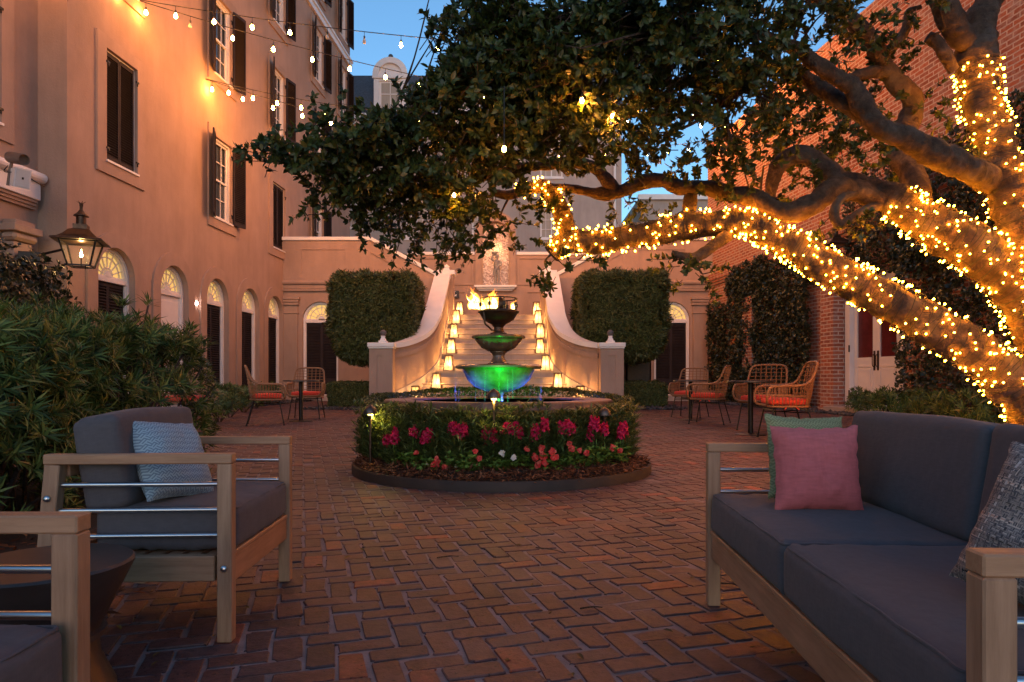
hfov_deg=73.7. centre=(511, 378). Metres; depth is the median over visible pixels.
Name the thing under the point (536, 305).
stair lantern
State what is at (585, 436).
bedding plant
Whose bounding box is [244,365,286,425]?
rattan chair
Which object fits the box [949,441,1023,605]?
throw pillow
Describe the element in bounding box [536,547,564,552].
fallen twig
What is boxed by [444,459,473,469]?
petunia plant
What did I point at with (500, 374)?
fountain
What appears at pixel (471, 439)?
bedding plant
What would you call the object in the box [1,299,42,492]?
strap leaf shrub
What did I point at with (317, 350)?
arched door
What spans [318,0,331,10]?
window
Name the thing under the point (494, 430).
snapdragon
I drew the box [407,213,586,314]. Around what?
niche wall
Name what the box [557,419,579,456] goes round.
snapdragon
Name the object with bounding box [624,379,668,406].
box hedge
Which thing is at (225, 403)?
foundation shrub
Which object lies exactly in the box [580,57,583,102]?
pendant bulb
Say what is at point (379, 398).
ring hedge
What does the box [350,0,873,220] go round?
sky
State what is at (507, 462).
petunia plant
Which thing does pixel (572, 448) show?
petunia flower
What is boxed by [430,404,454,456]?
bedding plant
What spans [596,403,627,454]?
bedding plant
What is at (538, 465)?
petunia flower
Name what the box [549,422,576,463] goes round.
bedding plant
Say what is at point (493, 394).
path light
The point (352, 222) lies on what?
window
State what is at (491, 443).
snapdragon
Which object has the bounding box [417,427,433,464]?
snapdragon
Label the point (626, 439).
snapdragon
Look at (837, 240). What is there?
gas lantern
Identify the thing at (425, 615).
brick paving
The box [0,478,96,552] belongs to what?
planting soil
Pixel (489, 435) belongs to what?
bedding plant
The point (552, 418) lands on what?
bedding plant
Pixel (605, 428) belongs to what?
snapdragon
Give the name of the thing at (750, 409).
bistro table
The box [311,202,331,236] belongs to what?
window
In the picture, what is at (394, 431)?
snapdragon
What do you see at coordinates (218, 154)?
window
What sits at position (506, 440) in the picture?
bedding plant
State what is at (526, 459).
petunia plant
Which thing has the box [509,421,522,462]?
snapdragon
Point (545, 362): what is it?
stair lantern
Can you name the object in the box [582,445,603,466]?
petunia plant
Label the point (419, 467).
petunia plant
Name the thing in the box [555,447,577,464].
petunia plant
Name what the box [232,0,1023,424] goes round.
courtyard tree
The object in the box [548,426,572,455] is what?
bedding plant
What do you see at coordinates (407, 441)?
bedding plant
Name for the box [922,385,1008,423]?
strap leaf plant
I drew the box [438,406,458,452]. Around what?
bedding plant
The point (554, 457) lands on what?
petunia flower
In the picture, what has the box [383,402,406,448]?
bedding plant
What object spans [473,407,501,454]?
bedding plant
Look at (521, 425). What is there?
bedding plant
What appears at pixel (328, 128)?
window
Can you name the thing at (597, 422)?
snapdragon
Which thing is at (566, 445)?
snapdragon
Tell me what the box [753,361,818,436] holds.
rattan chair
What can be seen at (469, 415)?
bedding plant
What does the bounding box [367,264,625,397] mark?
staircase
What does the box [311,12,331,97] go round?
window
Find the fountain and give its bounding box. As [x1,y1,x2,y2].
[384,293,611,410]
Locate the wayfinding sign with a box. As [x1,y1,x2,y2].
[454,291,458,297]
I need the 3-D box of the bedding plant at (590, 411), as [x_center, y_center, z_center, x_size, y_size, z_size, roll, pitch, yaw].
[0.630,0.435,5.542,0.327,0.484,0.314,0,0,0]
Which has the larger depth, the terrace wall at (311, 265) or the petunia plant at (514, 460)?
the terrace wall at (311, 265)
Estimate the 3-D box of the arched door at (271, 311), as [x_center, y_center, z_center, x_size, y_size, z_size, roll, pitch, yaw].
[-8.338,-1.195,23.722,0.279,3.990,1.940,0,0,3]
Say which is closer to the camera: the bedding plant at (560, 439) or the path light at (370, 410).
the bedding plant at (560, 439)
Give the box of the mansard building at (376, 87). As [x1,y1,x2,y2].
[350,54,622,254]
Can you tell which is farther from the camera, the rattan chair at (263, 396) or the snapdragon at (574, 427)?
the rattan chair at (263, 396)
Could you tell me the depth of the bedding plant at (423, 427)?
5.30 m
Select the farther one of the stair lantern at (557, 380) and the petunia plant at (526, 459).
the stair lantern at (557, 380)
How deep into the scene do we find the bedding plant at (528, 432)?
5.13 m
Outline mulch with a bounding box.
[350,453,653,482]
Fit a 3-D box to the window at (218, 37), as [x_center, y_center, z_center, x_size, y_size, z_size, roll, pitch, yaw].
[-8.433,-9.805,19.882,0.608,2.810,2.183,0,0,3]
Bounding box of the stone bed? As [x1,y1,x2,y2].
[190,399,854,415]
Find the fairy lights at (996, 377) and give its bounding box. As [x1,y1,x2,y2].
[864,277,1023,422]
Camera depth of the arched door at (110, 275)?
15.13 m
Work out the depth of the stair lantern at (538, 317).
21.65 m
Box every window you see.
[0,0,13,144]
[95,28,144,190]
[123,0,144,18]
[207,0,245,101]
[207,122,245,236]
[268,0,295,45]
[268,53,295,144]
[268,172,288,259]
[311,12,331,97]
[311,102,331,176]
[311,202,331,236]
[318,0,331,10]
[337,0,353,53]
[337,52,353,121]
[350,197,365,228]
[404,201,427,239]
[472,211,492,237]
[539,140,563,178]
[540,201,556,239]
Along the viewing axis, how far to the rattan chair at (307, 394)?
13.81 m
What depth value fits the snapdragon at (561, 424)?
5.23 m
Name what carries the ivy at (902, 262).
attached to the brick building at (851, 346)
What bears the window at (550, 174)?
in the mansard building at (376, 87)
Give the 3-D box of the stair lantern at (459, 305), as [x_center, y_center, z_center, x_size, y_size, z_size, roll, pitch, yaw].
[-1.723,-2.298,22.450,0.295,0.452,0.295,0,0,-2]
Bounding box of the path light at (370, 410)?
[363,404,376,462]
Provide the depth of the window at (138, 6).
15.71 m
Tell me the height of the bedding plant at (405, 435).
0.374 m
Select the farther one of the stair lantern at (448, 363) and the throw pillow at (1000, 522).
the stair lantern at (448, 363)
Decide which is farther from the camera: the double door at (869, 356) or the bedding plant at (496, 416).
the double door at (869, 356)
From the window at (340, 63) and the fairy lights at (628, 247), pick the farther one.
the window at (340, 63)
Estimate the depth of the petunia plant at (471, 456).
5.06 m
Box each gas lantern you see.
[18,201,110,290]
[823,228,854,256]
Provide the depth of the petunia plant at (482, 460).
5.11 m
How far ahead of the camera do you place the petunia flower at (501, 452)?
5.02 m
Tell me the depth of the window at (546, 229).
38.16 m
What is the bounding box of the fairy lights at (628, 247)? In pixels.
[547,206,742,258]
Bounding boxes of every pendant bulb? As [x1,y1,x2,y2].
[502,86,505,151]
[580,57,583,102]
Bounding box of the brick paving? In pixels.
[14,401,852,681]
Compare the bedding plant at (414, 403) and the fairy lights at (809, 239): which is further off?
the fairy lights at (809, 239)
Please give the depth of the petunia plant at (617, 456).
5.44 m
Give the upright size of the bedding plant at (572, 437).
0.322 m
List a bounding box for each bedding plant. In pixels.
[345,397,374,453]
[350,405,368,454]
[350,421,363,454]
[353,421,367,455]
[356,419,377,454]
[360,421,380,456]
[363,407,387,458]
[365,401,388,450]
[367,406,391,457]
[374,427,389,453]
[375,399,404,457]
[378,423,402,458]
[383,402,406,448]
[385,417,412,456]
[389,400,420,460]
[397,420,420,451]
[398,401,431,454]
[400,426,420,456]
[401,400,425,447]
[407,419,436,462]
[414,411,438,448]
[419,404,450,460]
[422,430,445,458]
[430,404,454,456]
[434,432,448,461]
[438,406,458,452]
[440,431,472,465]
[441,421,469,460]
[442,407,470,439]
[450,401,480,450]
[454,416,480,459]
[464,410,484,452]
[467,428,490,462]
[471,419,500,463]
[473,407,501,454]
[476,420,505,465]
[482,411,509,451]
[491,401,520,447]
[492,421,523,467]
[497,404,531,443]
[499,420,527,462]
[503,405,531,452]
[513,431,550,466]
[515,400,540,462]
[522,419,550,467]
[523,412,545,445]
[530,398,553,455]
[535,417,555,459]
[538,414,561,451]
[543,411,573,449]
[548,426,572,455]
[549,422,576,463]
[551,426,582,465]
[553,406,576,448]
[566,407,590,458]
[573,407,590,442]
[574,425,590,457]
[575,403,607,436]
[575,428,598,460]
[588,411,605,441]
[594,401,625,456]
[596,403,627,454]
[597,411,618,456]
[600,418,615,447]
[606,423,629,451]
[617,410,636,450]
[620,402,642,453]
[625,417,642,455]
[627,414,643,450]
[630,404,643,452]
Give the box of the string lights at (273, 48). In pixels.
[140,0,733,127]
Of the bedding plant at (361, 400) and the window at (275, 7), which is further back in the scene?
the window at (275, 7)
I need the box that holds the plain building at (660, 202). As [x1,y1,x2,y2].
[622,194,707,225]
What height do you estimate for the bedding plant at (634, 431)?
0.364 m
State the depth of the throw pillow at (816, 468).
2.02 m
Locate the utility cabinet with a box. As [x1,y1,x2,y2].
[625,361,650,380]
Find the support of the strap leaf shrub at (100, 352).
on the brick paving
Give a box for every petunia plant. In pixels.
[392,451,415,466]
[403,450,427,464]
[413,457,431,469]
[426,458,449,469]
[440,450,459,468]
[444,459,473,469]
[447,450,477,471]
[464,454,492,469]
[473,460,509,469]
[475,454,500,465]
[495,453,519,470]
[497,456,528,468]
[512,453,539,468]
[524,455,540,470]
[541,453,553,468]
[547,458,571,469]
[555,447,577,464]
[566,451,591,468]
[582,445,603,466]
[590,446,620,463]
[606,445,626,464]
[614,442,632,461]
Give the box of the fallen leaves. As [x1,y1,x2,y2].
[116,418,794,679]
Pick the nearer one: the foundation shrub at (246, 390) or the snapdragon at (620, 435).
the snapdragon at (620, 435)
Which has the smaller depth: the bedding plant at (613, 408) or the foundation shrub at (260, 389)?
the bedding plant at (613, 408)
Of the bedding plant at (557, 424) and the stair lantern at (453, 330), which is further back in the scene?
the stair lantern at (453, 330)
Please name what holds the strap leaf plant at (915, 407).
on the brick paving
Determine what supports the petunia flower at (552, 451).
attached to the snapdragon at (543, 422)
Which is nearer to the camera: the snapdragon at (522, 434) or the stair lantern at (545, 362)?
the snapdragon at (522, 434)
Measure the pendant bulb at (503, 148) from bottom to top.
0.455 m
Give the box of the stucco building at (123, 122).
[0,0,353,406]
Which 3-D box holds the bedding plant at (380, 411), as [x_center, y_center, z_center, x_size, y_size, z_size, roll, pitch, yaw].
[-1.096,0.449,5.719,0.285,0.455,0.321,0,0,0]
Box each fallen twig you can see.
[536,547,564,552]
[580,606,601,608]
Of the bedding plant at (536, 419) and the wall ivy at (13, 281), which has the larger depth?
the wall ivy at (13, 281)
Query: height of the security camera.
0.604 m
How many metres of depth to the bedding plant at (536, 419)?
5.30 m
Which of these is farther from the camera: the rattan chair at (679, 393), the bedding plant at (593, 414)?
the rattan chair at (679, 393)
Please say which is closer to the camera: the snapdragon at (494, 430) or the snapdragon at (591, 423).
the snapdragon at (494, 430)
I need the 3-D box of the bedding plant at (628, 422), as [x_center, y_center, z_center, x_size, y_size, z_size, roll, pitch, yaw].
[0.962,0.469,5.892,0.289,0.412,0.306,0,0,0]
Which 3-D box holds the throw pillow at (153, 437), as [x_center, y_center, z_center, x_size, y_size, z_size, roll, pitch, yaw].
[-1.137,0.270,2.280,0.128,0.285,0.285,-28,-15,15]
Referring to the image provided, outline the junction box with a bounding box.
[9,167,31,189]
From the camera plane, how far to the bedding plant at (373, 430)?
5.71 m
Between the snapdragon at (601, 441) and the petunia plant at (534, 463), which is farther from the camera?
the snapdragon at (601, 441)
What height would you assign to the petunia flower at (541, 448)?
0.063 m
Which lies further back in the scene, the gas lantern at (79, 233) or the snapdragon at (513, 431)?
the gas lantern at (79, 233)
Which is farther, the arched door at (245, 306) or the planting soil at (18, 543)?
the arched door at (245, 306)
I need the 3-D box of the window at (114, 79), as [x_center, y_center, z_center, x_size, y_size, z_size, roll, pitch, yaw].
[-8.801,-5.880,15.184,0.375,2.960,1.700,0,0,3]
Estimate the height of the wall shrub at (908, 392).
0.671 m
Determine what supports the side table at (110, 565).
on the brick paving
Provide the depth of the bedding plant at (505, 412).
5.23 m
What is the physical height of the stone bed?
0.218 m
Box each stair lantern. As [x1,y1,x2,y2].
[411,386,419,396]
[431,373,441,387]
[443,355,454,370]
[446,338,456,353]
[449,323,458,337]
[452,310,461,323]
[456,302,463,314]
[532,302,539,314]
[533,310,542,323]
[535,323,544,337]
[535,338,544,353]
[540,355,550,370]
[552,373,562,386]
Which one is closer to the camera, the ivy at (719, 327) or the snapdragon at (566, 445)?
the snapdragon at (566, 445)
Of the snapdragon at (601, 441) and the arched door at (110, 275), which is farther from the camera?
the arched door at (110, 275)
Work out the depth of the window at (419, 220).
38.16 m
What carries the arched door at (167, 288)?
in the stucco building at (123, 122)
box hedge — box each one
[326,379,368,406]
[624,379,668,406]
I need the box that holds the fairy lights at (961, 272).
[881,186,1023,355]
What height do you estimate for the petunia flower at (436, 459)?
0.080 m
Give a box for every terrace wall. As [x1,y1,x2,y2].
[282,237,435,400]
[557,237,712,400]
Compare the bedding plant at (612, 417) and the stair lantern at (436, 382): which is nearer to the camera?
the bedding plant at (612, 417)
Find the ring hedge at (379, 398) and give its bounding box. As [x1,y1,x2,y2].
[360,384,635,459]
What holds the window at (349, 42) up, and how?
in the stucco building at (123, 122)
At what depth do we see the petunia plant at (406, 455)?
5.30 m
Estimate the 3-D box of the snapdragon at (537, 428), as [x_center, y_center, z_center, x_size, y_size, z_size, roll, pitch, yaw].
[0.182,0.516,5.148,0.164,0.368,0.185,0,0,-9]
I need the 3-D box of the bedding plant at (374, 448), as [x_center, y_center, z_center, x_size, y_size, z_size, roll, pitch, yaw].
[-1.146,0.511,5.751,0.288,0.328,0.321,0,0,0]
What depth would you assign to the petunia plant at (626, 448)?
5.52 m
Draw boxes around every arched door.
[86,232,143,406]
[152,252,194,406]
[200,267,233,393]
[236,278,263,401]
[263,286,283,397]
[303,302,337,394]
[654,302,688,394]
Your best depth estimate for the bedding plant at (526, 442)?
5.12 m
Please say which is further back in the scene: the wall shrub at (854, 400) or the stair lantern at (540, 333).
the stair lantern at (540, 333)
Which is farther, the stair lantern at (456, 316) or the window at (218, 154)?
the stair lantern at (456, 316)
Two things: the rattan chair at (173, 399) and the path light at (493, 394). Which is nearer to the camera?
the path light at (493, 394)
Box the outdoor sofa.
[706,411,1023,681]
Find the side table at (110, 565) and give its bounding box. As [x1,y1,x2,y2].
[0,543,135,681]
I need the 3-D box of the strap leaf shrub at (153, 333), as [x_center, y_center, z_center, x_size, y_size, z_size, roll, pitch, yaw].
[-2.778,0.085,4.772,1.505,1.482,1.416,0,0,-32]
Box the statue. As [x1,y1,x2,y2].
[491,252,501,284]
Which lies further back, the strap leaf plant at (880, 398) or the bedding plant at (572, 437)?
the strap leaf plant at (880, 398)
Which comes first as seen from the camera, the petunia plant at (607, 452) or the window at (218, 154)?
the petunia plant at (607, 452)
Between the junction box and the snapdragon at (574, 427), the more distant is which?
the junction box
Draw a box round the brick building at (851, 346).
[706,0,1023,420]
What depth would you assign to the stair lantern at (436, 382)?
18.05 m
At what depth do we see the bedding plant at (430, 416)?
5.39 m
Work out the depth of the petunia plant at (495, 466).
5.05 m
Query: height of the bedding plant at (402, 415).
0.516 m
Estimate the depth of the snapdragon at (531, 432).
5.13 m
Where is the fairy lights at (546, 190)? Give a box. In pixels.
[515,176,576,235]
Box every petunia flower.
[430,461,439,466]
[434,456,440,464]
[498,450,504,456]
[532,453,538,461]
[534,460,540,467]
[538,445,544,452]
[539,452,547,459]
[541,459,548,466]
[548,447,556,455]
[550,454,558,460]
[568,445,574,451]
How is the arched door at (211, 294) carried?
in the stucco building at (123, 122)
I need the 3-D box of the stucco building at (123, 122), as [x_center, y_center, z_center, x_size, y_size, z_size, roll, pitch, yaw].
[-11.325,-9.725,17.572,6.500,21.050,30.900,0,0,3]
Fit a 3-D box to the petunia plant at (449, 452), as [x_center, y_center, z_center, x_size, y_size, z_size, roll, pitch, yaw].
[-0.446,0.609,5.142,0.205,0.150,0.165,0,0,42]
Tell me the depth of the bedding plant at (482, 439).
5.15 m
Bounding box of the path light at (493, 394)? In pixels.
[487,388,500,425]
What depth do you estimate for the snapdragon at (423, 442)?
5.27 m
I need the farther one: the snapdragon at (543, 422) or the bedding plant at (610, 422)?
the bedding plant at (610, 422)
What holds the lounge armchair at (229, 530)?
on the brick paving
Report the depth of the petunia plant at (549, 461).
5.09 m
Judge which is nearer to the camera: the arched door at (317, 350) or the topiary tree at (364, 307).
the topiary tree at (364, 307)
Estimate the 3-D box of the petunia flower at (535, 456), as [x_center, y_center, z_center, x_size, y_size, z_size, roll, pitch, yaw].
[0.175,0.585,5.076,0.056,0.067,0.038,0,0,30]
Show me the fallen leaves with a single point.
(506, 659)
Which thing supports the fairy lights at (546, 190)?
attached to the courtyard tree at (548, 64)
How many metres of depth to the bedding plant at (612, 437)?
5.67 m
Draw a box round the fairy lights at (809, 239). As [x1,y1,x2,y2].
[738,207,884,310]
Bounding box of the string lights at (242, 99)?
[206,79,702,154]
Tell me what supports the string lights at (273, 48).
hanging from the stucco building at (123, 122)
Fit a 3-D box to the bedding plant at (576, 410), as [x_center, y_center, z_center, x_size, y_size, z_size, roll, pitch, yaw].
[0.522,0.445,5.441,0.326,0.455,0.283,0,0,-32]
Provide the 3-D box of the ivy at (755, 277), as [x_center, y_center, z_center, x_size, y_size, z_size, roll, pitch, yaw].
[7.294,-1.488,19.806,0.542,4.592,5.328,0,0,-6]
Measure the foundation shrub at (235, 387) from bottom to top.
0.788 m
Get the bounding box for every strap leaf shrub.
[0,289,131,480]
[0,295,154,511]
[0,300,107,535]
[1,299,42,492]
[3,291,228,490]
[58,311,227,479]
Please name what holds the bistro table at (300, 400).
on the brick paving
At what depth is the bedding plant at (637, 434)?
6.09 m
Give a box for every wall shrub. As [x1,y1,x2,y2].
[844,386,874,412]
[898,387,927,412]
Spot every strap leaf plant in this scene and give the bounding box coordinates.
[857,383,917,412]
[902,386,964,416]
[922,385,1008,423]
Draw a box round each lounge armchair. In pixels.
[0,512,90,681]
[37,406,291,642]
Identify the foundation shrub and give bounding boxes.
[204,382,241,421]
[212,381,249,416]
[228,381,263,411]
[243,381,270,407]
[264,381,283,402]
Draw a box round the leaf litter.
[0,534,146,613]
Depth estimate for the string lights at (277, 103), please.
19.05 m
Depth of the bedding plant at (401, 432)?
5.48 m
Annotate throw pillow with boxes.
[133,421,213,501]
[765,413,841,498]
[770,425,863,509]
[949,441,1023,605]
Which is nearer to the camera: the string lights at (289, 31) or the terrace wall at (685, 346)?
the string lights at (289, 31)
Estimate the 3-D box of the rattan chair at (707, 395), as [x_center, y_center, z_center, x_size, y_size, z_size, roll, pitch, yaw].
[3.520,0.282,12.150,0.692,1.036,0.729,0,0,28]
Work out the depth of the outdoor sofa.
1.59 m
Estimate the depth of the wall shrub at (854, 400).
14.85 m
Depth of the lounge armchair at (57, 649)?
1.13 m
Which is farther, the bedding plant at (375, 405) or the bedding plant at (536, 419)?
the bedding plant at (375, 405)
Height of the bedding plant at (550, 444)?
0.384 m
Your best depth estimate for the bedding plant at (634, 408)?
5.92 m
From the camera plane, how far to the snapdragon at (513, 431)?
5.12 m
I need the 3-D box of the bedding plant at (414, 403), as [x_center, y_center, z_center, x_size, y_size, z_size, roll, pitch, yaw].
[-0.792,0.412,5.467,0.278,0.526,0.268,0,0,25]
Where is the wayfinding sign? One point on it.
(456, 294)
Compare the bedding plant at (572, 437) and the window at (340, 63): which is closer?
the bedding plant at (572, 437)
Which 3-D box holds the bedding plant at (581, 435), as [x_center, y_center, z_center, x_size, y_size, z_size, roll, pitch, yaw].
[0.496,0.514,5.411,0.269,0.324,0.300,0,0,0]
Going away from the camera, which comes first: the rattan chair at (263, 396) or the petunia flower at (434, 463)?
the petunia flower at (434, 463)
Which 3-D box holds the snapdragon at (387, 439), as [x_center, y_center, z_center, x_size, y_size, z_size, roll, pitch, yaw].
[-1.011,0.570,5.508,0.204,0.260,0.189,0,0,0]
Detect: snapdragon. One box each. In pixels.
[376,434,390,462]
[379,433,392,461]
[385,433,399,463]
[390,426,402,462]
[404,425,417,465]
[410,424,420,459]
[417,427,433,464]
[417,430,433,460]
[421,427,433,462]
[443,421,456,457]
[447,421,459,465]
[453,423,465,459]
[459,422,468,458]
[479,426,489,465]
[484,427,500,467]
[486,430,497,466]
[499,425,509,459]
[501,422,516,459]
[504,423,516,466]
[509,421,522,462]
[515,425,525,466]
[526,428,537,454]
[529,423,546,466]
[537,417,551,457]
[555,420,570,463]
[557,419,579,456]
[558,431,577,461]
[568,422,578,462]
[581,428,594,463]
[584,415,603,464]
[591,416,606,463]
[594,426,607,460]
[599,421,614,462]
[613,425,625,461]
[619,420,634,460]
[621,424,632,462]
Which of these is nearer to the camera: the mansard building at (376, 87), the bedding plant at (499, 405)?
the bedding plant at (499, 405)
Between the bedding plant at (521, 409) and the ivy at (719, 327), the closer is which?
the bedding plant at (521, 409)
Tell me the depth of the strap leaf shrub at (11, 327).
3.35 m
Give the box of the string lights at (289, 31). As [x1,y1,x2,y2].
[141,0,823,57]
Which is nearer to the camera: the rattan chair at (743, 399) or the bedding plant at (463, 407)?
the bedding plant at (463, 407)
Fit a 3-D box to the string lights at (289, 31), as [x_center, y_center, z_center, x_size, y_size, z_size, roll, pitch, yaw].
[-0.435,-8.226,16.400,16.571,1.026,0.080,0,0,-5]
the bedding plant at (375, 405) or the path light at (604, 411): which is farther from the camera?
the bedding plant at (375, 405)
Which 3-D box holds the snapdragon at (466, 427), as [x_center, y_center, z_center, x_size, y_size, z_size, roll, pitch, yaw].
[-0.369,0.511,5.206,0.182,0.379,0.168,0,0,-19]
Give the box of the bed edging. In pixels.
[352,460,650,492]
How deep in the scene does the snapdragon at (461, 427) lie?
5.16 m
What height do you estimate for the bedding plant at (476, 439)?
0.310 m
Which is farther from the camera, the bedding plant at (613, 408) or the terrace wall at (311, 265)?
the terrace wall at (311, 265)
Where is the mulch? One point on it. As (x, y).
(362, 461)
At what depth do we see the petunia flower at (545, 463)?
5.07 m
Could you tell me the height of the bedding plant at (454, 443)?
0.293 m
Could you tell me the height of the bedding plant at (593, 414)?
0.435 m
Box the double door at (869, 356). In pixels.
[845,271,904,408]
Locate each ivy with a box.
[0,237,81,423]
[704,301,728,400]
[723,252,813,405]
[841,88,1023,422]
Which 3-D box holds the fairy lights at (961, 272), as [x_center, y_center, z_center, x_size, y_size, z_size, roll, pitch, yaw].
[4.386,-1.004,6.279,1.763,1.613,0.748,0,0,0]
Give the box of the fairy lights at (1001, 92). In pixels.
[950,54,1023,287]
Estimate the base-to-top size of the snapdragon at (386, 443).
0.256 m
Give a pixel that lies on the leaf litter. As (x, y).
(109, 611)
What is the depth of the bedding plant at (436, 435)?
5.29 m
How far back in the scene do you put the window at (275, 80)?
24.46 m
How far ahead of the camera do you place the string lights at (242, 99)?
19.46 m
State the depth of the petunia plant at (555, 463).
5.16 m
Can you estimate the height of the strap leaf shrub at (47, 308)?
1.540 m
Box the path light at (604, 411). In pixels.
[598,406,610,454]
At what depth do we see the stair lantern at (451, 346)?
19.85 m
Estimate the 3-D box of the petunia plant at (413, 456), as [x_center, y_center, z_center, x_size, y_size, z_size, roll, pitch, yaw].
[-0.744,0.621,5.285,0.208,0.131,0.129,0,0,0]
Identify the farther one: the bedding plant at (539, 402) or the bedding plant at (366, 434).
the bedding plant at (366, 434)
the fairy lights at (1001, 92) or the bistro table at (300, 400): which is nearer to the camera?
the fairy lights at (1001, 92)
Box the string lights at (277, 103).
[207,79,740,121]
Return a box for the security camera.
[3,151,44,186]
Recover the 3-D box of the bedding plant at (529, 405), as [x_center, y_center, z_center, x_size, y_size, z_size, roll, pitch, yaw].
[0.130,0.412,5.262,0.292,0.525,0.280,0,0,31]
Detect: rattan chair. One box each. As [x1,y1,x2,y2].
[153,363,217,417]
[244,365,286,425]
[285,367,325,418]
[668,367,709,417]
[686,365,731,424]
[732,364,787,429]
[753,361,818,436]
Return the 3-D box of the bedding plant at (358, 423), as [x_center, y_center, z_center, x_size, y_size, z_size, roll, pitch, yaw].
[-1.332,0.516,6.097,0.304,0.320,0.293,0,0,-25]
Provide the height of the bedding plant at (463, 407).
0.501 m
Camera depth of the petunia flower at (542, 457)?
5.08 m
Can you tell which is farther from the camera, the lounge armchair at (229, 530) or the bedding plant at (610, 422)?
the bedding plant at (610, 422)
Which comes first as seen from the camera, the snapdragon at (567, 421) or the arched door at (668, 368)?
the snapdragon at (567, 421)
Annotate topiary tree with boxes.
[322,267,427,367]
[567,265,674,380]
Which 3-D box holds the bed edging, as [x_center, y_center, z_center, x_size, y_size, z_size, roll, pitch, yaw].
[-0.090,0.768,6.110,2.620,0.084,2.620,0,0,0]
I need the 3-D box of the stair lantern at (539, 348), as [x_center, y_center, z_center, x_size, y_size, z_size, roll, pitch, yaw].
[0.815,-0.946,19.960,0.295,0.452,0.295,0,0,-2]
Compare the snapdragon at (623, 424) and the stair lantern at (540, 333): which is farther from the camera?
the stair lantern at (540, 333)
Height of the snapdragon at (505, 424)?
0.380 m
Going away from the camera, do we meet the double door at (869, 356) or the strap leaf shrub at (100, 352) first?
the strap leaf shrub at (100, 352)
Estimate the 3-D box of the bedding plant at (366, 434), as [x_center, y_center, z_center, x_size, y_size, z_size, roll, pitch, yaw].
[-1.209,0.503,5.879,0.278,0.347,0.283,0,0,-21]
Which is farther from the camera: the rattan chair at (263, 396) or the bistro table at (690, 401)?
the bistro table at (690, 401)
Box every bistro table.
[283,380,318,421]
[673,380,707,420]
[727,381,774,435]
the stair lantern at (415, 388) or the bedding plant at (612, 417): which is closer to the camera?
the bedding plant at (612, 417)
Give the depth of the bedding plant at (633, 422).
5.87 m
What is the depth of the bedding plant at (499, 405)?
5.25 m
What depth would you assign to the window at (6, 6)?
12.70 m
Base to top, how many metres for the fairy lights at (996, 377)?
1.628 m
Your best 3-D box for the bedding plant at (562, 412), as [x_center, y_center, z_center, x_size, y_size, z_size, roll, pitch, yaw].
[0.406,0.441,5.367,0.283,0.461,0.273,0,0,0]

